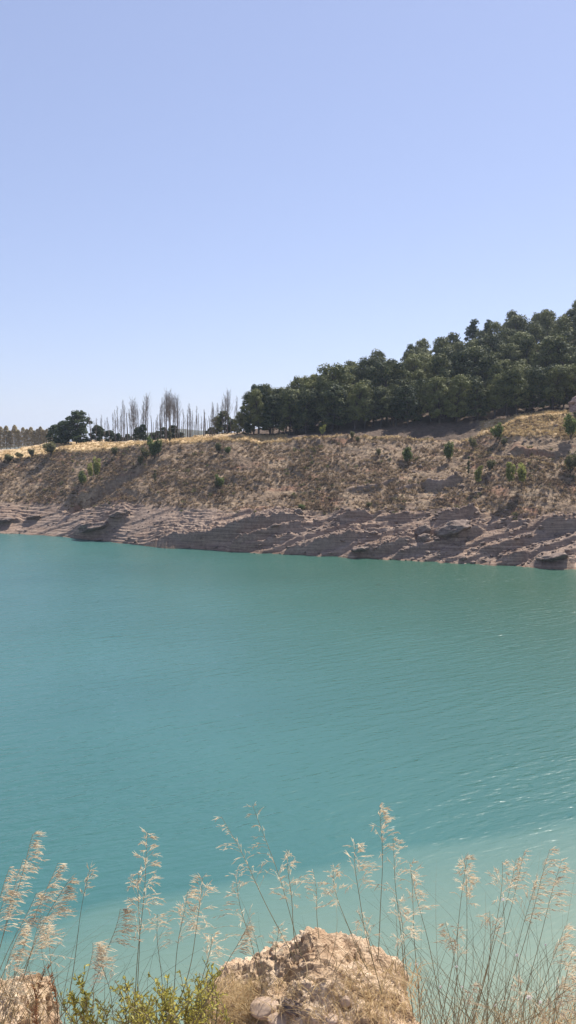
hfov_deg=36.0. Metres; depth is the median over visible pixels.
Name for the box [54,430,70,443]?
pine tree
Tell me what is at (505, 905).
seeding grass
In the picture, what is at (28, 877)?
seeding grass
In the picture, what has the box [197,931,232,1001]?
seeding grass
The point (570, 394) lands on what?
pine tree
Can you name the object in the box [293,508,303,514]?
rock
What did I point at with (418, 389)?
pine tree
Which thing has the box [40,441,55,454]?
shrub
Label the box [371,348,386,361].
pine tree
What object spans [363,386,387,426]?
pine tree
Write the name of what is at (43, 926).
seeding grass
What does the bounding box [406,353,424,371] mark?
pine tree
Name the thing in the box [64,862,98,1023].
seeding grass
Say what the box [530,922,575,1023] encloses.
seeding grass
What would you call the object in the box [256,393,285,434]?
pine tree
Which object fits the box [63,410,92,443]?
pine tree
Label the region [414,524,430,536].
rock
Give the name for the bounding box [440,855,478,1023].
seeding grass
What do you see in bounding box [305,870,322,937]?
seeding grass
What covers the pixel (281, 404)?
pine tree
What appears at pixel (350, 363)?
pine tree
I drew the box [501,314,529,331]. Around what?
pine tree
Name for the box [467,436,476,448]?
shrub
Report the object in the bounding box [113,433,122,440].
pine tree
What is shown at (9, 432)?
columnar poplar
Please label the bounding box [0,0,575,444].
sky
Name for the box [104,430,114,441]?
pine tree
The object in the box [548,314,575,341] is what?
pine tree
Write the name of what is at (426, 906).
seeding grass
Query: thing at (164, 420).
bare poplar
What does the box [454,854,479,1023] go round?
seeding grass
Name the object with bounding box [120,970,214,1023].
leafy shrub
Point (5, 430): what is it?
columnar poplar
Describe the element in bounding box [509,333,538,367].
pine tree
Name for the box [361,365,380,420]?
pine tree
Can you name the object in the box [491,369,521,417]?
pine tree
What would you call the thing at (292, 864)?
seeding grass
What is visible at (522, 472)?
sapling
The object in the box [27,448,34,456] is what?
shrub
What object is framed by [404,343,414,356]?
pine tree
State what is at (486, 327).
pine tree
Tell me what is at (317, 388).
pine tree
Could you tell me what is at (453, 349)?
pine tree
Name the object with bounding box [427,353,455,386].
pine tree
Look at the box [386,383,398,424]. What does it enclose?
pine tree
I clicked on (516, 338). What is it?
pine tree
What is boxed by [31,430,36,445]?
columnar poplar
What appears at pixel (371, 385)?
pine tree
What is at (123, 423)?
bare poplar
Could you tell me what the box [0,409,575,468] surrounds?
dry grass
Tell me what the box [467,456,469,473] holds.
shrub
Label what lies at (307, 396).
pine tree
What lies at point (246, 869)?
seeding grass
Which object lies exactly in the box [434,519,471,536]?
rock
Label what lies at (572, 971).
seeding grass
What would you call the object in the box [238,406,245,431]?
pine tree
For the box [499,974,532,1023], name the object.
seeding grass
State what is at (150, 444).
shrub
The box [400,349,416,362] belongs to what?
pine tree
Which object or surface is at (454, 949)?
seeding grass
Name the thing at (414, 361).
pine tree
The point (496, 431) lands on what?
shrub
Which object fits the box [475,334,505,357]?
pine tree
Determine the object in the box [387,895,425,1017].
seeding grass
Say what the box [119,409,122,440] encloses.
bare poplar
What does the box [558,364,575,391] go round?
pine tree
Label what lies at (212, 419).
bare poplar
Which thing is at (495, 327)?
pine tree
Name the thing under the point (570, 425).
shrub
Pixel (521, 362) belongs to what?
pine tree
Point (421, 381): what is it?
pine tree
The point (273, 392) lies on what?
pine tree
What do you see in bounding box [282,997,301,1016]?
pebble
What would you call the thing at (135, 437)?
pine tree
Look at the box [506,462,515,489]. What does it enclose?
sapling
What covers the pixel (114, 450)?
shrub
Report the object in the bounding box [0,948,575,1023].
fallen straw
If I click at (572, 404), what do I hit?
rock outcrop
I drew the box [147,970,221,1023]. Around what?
leafy shrub
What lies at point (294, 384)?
pine tree
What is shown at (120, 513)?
rock
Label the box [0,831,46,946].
seeding grass
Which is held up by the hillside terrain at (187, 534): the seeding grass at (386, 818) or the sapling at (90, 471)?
the sapling at (90, 471)
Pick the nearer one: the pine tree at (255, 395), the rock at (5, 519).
the rock at (5, 519)
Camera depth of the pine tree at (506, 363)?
188.57 m
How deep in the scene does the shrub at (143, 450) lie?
180.73 m
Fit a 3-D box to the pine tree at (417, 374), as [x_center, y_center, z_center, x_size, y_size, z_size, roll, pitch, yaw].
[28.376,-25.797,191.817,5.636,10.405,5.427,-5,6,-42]
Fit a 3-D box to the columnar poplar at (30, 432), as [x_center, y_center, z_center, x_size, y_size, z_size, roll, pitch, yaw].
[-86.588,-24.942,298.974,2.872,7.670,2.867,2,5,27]
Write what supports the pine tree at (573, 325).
on the hillside terrain at (187, 534)
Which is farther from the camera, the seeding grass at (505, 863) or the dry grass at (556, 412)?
the dry grass at (556, 412)
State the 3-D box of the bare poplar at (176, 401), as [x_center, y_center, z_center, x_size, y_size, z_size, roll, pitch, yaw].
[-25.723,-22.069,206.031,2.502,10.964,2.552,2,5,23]
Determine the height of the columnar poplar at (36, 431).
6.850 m
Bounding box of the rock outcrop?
[568,396,575,411]
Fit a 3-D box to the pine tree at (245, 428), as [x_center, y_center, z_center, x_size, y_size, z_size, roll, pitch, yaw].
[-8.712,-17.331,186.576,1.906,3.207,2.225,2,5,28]
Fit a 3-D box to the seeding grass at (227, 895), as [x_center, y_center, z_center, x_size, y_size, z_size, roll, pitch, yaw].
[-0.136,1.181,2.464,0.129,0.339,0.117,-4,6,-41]
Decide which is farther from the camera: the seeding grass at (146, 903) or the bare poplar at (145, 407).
the bare poplar at (145, 407)
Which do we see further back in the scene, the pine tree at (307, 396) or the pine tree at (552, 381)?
the pine tree at (307, 396)
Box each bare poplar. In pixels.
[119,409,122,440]
[122,401,123,440]
[122,405,125,440]
[128,396,139,436]
[141,393,151,440]
[146,404,148,436]
[158,410,161,438]
[161,393,170,439]
[162,389,174,434]
[163,408,165,438]
[164,397,173,430]
[170,393,177,433]
[173,394,181,437]
[173,398,175,437]
[188,407,191,437]
[190,411,191,436]
[211,404,213,434]
[222,387,233,433]
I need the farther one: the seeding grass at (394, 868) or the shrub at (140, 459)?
the shrub at (140, 459)
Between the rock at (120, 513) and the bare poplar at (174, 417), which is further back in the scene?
the bare poplar at (174, 417)
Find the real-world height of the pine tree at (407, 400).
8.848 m
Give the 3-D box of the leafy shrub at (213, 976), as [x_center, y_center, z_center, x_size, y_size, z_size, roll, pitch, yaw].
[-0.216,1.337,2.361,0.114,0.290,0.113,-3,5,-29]
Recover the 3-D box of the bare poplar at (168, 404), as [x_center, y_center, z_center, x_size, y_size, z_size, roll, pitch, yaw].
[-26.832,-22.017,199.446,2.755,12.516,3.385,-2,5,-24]
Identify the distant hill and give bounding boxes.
[1,429,223,448]
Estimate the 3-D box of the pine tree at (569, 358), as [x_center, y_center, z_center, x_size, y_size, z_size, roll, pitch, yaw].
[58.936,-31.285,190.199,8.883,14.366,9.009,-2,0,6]
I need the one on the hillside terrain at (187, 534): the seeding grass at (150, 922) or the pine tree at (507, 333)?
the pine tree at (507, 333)
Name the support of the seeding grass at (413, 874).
on the near shore ground
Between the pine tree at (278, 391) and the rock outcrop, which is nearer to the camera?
the rock outcrop
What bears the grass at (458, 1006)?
on the near shore ground
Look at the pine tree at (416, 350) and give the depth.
241.21 m
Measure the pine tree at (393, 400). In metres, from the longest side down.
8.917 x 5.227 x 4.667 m
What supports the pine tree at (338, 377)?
on the hillside terrain at (187, 534)
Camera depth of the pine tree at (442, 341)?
228.78 m
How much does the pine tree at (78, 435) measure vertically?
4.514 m
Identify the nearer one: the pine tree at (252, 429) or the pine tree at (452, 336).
the pine tree at (252, 429)
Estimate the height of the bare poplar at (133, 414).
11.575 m
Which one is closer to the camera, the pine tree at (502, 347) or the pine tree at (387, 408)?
the pine tree at (387, 408)
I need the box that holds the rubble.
[0,414,575,565]
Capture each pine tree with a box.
[45,424,60,441]
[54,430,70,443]
[56,420,74,443]
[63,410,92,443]
[69,427,91,442]
[88,425,103,441]
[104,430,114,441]
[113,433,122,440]
[130,427,139,440]
[136,424,146,440]
[159,427,168,438]
[167,425,178,438]
[213,416,222,433]
[217,410,231,431]
[228,419,237,432]
[231,411,244,434]
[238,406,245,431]
[241,391,261,434]
[242,423,250,434]
[244,416,255,432]
[245,388,265,433]
[247,384,267,404]
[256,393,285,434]
[260,383,272,433]
[268,387,282,433]
[270,396,303,433]
[271,387,284,433]
[274,387,304,434]
[286,375,314,390]
[287,391,308,433]
[291,388,318,433]
[293,378,316,430]
[309,362,355,392]
[312,387,332,429]
[312,390,340,429]
[317,384,352,431]
[319,378,351,429]
[327,374,354,396]
[343,364,363,384]
[344,359,358,383]
[345,382,371,428]
[346,380,375,426]
[347,374,360,384]
[349,356,387,384]
[357,388,375,429]
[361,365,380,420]
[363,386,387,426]
[365,359,406,421]
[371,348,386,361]
[373,385,394,427]
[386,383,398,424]
[388,386,408,425]
[391,364,413,386]
[392,384,422,424]
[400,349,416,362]
[402,354,432,380]
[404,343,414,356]
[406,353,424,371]
[406,382,423,415]
[411,369,427,403]
[411,377,426,420]
[413,346,433,357]
[414,338,431,354]
[417,377,439,421]
[422,375,453,422]
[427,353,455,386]
[431,336,448,357]
[431,345,455,361]
[437,377,453,418]
[441,374,473,422]
[443,343,454,355]
[446,332,462,347]
[449,348,476,401]
[449,374,471,411]
[453,341,467,351]
[453,345,487,397]
[462,379,491,419]
[464,318,479,347]
[466,340,477,362]
[470,375,484,413]
[473,330,485,343]
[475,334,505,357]
[475,345,500,386]
[475,354,497,390]
[482,319,493,332]
[483,321,501,336]
[484,362,504,412]
[484,373,508,417]
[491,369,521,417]
[492,359,512,373]
[495,343,513,364]
[496,343,528,365]
[497,328,516,343]
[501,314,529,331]
[502,367,531,415]
[504,309,518,330]
[506,330,537,359]
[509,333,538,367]
[511,359,530,373]
[512,364,528,376]
[516,321,537,341]
[516,368,540,410]
[517,365,550,413]
[526,321,547,351]
[529,335,562,368]
[531,312,541,339]
[537,309,560,342]
[537,364,573,409]
[541,311,556,338]
[544,365,555,407]
[545,333,575,395]
[545,364,565,404]
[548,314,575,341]
[549,379,575,408]
[558,310,575,324]
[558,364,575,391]
[560,330,574,348]
[568,314,575,329]
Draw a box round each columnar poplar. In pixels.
[0,426,5,448]
[2,426,10,448]
[6,430,13,447]
[10,425,18,446]
[15,430,21,448]
[19,427,26,446]
[24,429,30,446]
[27,427,33,445]
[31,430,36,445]
[34,429,39,444]
[37,426,43,443]
[40,429,46,443]
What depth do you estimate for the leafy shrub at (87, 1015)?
2.23 m
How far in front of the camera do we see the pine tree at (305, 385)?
187.00 m
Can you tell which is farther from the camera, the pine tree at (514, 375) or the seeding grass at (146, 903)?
the pine tree at (514, 375)
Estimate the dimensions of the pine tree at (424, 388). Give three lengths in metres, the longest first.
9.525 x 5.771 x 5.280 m
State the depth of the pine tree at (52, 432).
218.01 m
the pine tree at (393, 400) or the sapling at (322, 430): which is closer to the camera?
the sapling at (322, 430)
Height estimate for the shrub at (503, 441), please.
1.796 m
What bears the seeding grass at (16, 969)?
on the near shore ground
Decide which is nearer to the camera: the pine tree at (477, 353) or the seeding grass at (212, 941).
the seeding grass at (212, 941)
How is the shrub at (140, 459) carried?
on the hillside terrain at (187, 534)
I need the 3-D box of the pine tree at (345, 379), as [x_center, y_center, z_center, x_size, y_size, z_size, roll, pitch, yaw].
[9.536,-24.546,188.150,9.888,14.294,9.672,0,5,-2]
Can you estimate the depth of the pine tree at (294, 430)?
188.27 m
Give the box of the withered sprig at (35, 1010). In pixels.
[27,963,59,1023]
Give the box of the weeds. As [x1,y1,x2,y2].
[1,412,575,519]
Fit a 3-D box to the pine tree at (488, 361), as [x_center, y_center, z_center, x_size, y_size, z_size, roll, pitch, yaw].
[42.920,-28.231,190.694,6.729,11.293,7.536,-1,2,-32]
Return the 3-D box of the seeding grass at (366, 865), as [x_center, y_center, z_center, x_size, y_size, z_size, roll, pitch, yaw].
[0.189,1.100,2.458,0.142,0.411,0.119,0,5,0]
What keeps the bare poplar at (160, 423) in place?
on the hillside terrain at (187, 534)
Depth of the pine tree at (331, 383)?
183.84 m
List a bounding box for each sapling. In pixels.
[87,462,92,479]
[93,457,100,478]
[319,424,325,435]
[474,465,482,484]
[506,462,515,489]
[516,462,526,491]
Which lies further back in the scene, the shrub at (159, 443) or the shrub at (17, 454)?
the shrub at (17, 454)
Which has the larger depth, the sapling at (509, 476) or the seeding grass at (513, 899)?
the sapling at (509, 476)
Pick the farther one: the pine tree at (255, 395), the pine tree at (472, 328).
the pine tree at (472, 328)
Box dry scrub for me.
[0,414,575,518]
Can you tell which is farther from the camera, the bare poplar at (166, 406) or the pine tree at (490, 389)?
the bare poplar at (166, 406)
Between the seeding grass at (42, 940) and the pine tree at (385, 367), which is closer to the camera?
the seeding grass at (42, 940)
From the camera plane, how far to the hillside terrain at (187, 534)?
156.73 m
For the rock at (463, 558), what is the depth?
131.96 m
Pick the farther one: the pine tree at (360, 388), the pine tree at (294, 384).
the pine tree at (294, 384)
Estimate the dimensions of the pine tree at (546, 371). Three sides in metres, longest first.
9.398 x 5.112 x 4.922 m
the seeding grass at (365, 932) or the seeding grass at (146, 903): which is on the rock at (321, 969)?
the seeding grass at (365, 932)
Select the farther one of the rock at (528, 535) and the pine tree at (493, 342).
the pine tree at (493, 342)
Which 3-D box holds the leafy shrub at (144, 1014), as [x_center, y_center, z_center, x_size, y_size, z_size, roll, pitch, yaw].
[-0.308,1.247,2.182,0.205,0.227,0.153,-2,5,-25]
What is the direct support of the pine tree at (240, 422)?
on the hillside terrain at (187, 534)
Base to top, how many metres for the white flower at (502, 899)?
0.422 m
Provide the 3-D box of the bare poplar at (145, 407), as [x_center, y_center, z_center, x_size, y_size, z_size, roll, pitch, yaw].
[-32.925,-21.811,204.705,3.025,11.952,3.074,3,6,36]
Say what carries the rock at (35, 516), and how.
on the hillside terrain at (187, 534)
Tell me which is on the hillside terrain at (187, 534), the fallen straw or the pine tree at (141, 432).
the pine tree at (141, 432)
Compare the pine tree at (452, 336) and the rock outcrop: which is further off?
the pine tree at (452, 336)
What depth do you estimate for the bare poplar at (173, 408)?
206.64 m
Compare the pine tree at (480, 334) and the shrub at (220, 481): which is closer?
the shrub at (220, 481)
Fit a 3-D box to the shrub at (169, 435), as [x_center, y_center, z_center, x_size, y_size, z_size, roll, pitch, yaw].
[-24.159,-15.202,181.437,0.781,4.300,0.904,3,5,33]
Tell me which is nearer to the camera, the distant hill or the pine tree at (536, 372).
the pine tree at (536, 372)
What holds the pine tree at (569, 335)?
on the hillside terrain at (187, 534)
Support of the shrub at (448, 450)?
on the hillside terrain at (187, 534)
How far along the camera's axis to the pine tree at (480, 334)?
249.23 m
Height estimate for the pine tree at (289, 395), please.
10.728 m
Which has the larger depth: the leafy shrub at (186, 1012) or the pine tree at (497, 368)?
the pine tree at (497, 368)
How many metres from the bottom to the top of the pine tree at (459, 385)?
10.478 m
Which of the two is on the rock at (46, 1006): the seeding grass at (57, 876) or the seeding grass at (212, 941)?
the seeding grass at (57, 876)
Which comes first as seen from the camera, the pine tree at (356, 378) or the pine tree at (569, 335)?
the pine tree at (356, 378)
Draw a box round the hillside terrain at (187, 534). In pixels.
[0,372,575,569]
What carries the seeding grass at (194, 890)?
on the near shore ground
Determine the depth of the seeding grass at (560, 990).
2.19 m
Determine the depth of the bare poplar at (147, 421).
201.96 m
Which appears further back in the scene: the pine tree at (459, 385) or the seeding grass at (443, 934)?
the pine tree at (459, 385)
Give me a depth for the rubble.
141.87 m
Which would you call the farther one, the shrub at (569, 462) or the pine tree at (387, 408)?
the pine tree at (387, 408)
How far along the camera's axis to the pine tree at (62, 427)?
214.20 m
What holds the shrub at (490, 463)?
on the hillside terrain at (187, 534)
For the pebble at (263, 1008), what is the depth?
2.42 m
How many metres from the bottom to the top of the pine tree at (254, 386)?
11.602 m
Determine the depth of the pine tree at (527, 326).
250.97 m
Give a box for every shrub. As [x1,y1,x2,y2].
[4,454,13,461]
[14,452,23,457]
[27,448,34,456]
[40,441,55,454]
[59,989,113,1023]
[78,471,86,484]
[82,976,187,1023]
[111,446,117,454]
[114,976,207,1023]
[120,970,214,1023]
[137,455,144,464]
[140,447,148,458]
[146,435,157,458]
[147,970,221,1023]
[153,438,162,456]
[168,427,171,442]
[190,956,233,1023]
[214,442,221,453]
[215,474,224,488]
[402,446,412,461]
[443,441,453,460]
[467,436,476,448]
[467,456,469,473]
[486,458,495,471]
[490,422,503,439]
[500,438,507,445]
[563,413,575,439]
[563,451,575,473]
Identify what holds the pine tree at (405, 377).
on the hillside terrain at (187, 534)
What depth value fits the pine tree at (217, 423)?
197.06 m
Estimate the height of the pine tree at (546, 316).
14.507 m
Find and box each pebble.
[250,996,279,1019]
[267,1012,287,1023]
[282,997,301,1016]
[324,1013,338,1023]
[338,995,351,1008]
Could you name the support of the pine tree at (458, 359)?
on the hillside terrain at (187, 534)
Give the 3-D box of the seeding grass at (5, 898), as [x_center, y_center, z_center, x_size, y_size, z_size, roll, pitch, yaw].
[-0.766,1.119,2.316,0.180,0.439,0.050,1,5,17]
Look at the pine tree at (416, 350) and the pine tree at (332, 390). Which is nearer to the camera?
the pine tree at (332, 390)
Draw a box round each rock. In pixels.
[0,516,13,522]
[0,973,61,1023]
[26,514,40,518]
[77,521,107,532]
[108,509,130,518]
[202,926,418,1023]
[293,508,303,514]
[350,546,368,552]
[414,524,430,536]
[417,533,431,541]
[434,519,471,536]
[459,556,467,560]
[524,533,532,537]
[535,552,568,561]
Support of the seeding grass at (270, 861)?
on the rock at (321, 969)
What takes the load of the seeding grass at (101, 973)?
on the near shore ground
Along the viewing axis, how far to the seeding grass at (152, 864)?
2.30 m
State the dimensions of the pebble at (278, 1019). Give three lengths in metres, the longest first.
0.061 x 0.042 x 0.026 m
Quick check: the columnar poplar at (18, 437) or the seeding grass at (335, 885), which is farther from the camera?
the columnar poplar at (18, 437)
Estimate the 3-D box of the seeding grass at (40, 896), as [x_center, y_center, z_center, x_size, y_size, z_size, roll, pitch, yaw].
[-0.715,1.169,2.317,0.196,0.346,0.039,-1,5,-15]
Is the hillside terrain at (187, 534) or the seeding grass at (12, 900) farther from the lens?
the hillside terrain at (187, 534)
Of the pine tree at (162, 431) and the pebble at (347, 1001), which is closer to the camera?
the pebble at (347, 1001)
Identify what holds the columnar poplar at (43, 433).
on the hillside terrain at (187, 534)
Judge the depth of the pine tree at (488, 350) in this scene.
192.60 m
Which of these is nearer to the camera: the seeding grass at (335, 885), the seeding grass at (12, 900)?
the seeding grass at (12, 900)
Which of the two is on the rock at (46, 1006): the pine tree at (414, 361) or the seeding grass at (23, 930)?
the seeding grass at (23, 930)
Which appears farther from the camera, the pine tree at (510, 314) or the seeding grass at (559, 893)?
the pine tree at (510, 314)
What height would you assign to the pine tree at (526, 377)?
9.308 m
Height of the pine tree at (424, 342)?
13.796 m
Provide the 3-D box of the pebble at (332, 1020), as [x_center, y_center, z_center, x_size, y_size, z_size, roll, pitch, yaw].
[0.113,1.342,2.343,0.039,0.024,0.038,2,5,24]
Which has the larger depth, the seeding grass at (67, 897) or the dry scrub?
the dry scrub
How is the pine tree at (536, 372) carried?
on the hillside terrain at (187, 534)
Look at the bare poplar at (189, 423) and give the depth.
208.97 m
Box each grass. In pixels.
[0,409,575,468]
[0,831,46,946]
[0,835,575,1023]
[0,866,23,902]
[0,889,28,931]
[0,891,50,968]
[0,923,34,979]
[0,958,43,1013]
[1,863,67,1022]
[2,859,35,936]
[3,876,80,1022]
[10,915,73,1023]
[39,922,71,1023]
[59,939,116,1017]
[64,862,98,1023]
[76,908,144,1023]
[88,954,116,1023]
[125,866,171,1014]
[126,826,165,991]
[148,913,177,1016]
[168,873,220,1004]
[174,889,212,989]
[192,921,256,1023]
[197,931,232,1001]
[211,816,295,960]
[212,875,263,989]
[244,801,301,956]
[267,921,287,969]
[269,849,305,953]
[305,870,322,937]
[314,864,366,968]
[331,838,379,969]
[346,907,381,993]
[370,803,406,961]
[371,836,413,982]
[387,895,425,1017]
[397,858,437,1023]
[404,871,445,1023]
[434,922,468,1021]
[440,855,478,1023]
[445,923,468,1023]
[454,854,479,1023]
[462,981,485,1023]
[467,860,520,1023]
[473,857,529,1019]
[477,912,508,1017]
[482,849,535,1018]
[498,876,553,1020]
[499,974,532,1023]
[501,846,566,1023]
[517,858,574,1022]
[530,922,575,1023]
[531,976,575,1023]
[554,949,575,1023]
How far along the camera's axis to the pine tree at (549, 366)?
178.60 m
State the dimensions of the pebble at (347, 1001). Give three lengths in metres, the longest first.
0.041 x 0.032 x 0.031 m
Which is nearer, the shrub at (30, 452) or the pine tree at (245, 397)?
the pine tree at (245, 397)
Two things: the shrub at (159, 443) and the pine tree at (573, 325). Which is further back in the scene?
the pine tree at (573, 325)
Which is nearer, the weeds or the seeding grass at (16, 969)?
the seeding grass at (16, 969)
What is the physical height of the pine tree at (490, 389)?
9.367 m
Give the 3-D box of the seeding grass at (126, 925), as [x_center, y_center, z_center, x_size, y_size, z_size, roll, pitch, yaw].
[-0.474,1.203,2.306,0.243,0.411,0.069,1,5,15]
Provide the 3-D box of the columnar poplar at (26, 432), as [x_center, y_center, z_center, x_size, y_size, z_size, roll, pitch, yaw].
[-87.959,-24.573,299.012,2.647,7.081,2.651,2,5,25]
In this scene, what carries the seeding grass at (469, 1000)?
on the near shore ground
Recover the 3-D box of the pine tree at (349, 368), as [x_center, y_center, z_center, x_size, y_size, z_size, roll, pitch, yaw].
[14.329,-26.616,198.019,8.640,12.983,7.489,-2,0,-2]
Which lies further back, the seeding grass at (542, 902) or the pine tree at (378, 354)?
the pine tree at (378, 354)
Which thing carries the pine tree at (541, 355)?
on the hillside terrain at (187, 534)
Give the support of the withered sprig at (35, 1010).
on the near shore ground
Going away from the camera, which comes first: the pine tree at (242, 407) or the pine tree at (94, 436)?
the pine tree at (242, 407)
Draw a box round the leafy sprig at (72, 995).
[67,964,91,1023]
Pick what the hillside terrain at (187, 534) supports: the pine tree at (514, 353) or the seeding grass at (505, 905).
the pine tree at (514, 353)
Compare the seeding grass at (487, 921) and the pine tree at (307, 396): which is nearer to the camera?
the seeding grass at (487, 921)
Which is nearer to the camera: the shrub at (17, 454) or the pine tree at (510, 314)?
the shrub at (17, 454)
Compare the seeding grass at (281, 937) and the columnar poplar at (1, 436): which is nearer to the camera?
the seeding grass at (281, 937)
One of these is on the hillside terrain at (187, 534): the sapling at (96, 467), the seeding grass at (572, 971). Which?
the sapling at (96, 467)
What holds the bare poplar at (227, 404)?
on the hillside terrain at (187, 534)
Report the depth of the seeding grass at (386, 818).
2.59 m
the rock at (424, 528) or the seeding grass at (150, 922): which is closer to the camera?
the seeding grass at (150, 922)
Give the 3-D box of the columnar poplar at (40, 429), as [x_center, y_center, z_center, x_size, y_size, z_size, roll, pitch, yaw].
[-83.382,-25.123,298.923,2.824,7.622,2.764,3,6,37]
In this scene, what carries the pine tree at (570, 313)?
on the hillside terrain at (187, 534)
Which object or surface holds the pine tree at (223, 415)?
on the hillside terrain at (187, 534)
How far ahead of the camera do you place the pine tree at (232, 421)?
198.13 m
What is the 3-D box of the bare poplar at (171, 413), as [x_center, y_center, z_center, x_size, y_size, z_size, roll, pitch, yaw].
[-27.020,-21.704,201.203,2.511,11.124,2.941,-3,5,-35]
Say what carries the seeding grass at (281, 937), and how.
on the rock at (321, 969)
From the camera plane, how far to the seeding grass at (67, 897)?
2.31 m
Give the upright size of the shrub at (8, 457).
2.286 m
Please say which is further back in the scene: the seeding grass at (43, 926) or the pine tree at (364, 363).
the pine tree at (364, 363)
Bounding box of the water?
[0,534,575,1023]
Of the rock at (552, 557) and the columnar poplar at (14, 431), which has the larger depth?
the columnar poplar at (14, 431)
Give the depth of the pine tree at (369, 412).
180.17 m
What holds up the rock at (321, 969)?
on the near shore ground
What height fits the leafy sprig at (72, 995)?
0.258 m
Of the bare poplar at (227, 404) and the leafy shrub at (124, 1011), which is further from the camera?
the bare poplar at (227, 404)
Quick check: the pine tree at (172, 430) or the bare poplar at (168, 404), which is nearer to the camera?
the bare poplar at (168, 404)
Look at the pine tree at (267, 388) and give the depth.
188.42 m
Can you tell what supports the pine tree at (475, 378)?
on the hillside terrain at (187, 534)
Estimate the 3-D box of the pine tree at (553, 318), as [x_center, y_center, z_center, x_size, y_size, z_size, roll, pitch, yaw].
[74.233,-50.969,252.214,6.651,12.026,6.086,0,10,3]
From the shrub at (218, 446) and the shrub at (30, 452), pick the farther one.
the shrub at (30, 452)
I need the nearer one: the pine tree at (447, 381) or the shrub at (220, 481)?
the shrub at (220, 481)
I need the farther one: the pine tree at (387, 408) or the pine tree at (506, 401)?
the pine tree at (387, 408)
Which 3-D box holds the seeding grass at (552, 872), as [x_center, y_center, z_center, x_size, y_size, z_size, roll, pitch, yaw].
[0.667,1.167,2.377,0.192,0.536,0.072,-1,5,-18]
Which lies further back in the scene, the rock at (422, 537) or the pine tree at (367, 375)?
the pine tree at (367, 375)
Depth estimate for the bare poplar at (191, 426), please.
207.05 m
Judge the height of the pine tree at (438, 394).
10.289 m
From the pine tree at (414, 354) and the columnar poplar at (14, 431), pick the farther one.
the columnar poplar at (14, 431)
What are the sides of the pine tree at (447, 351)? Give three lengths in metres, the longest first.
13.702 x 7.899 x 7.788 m
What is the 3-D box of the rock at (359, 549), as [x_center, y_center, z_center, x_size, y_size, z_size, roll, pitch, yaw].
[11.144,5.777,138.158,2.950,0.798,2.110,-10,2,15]
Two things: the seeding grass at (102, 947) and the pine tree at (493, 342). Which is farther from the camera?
the pine tree at (493, 342)
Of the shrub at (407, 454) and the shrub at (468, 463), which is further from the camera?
the shrub at (407, 454)
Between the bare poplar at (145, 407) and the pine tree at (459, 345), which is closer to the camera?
the bare poplar at (145, 407)
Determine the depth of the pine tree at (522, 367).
182.27 m
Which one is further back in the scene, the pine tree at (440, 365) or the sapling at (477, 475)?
the pine tree at (440, 365)
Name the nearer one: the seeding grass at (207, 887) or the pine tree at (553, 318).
the seeding grass at (207, 887)
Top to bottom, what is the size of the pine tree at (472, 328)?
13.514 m
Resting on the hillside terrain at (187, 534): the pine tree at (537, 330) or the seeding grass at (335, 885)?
the pine tree at (537, 330)
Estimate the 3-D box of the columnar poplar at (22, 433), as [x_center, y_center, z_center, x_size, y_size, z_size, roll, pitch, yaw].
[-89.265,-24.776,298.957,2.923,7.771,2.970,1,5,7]
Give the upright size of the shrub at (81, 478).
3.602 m
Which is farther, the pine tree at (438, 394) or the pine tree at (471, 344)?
the pine tree at (471, 344)
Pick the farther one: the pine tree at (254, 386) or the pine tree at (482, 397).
the pine tree at (254, 386)
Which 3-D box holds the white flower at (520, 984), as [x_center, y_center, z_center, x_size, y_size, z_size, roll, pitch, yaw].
[0.612,1.302,2.358,0.022,0.269,0.004,0,5,0]
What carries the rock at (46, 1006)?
on the near shore ground
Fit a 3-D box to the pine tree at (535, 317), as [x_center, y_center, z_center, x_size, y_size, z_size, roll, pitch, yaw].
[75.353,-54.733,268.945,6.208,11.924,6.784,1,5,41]
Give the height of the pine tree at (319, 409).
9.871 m
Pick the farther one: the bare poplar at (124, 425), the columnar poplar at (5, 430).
the columnar poplar at (5, 430)
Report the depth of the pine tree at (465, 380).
182.18 m
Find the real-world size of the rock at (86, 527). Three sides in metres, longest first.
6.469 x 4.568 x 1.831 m
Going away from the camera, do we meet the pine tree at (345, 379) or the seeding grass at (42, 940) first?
the seeding grass at (42, 940)

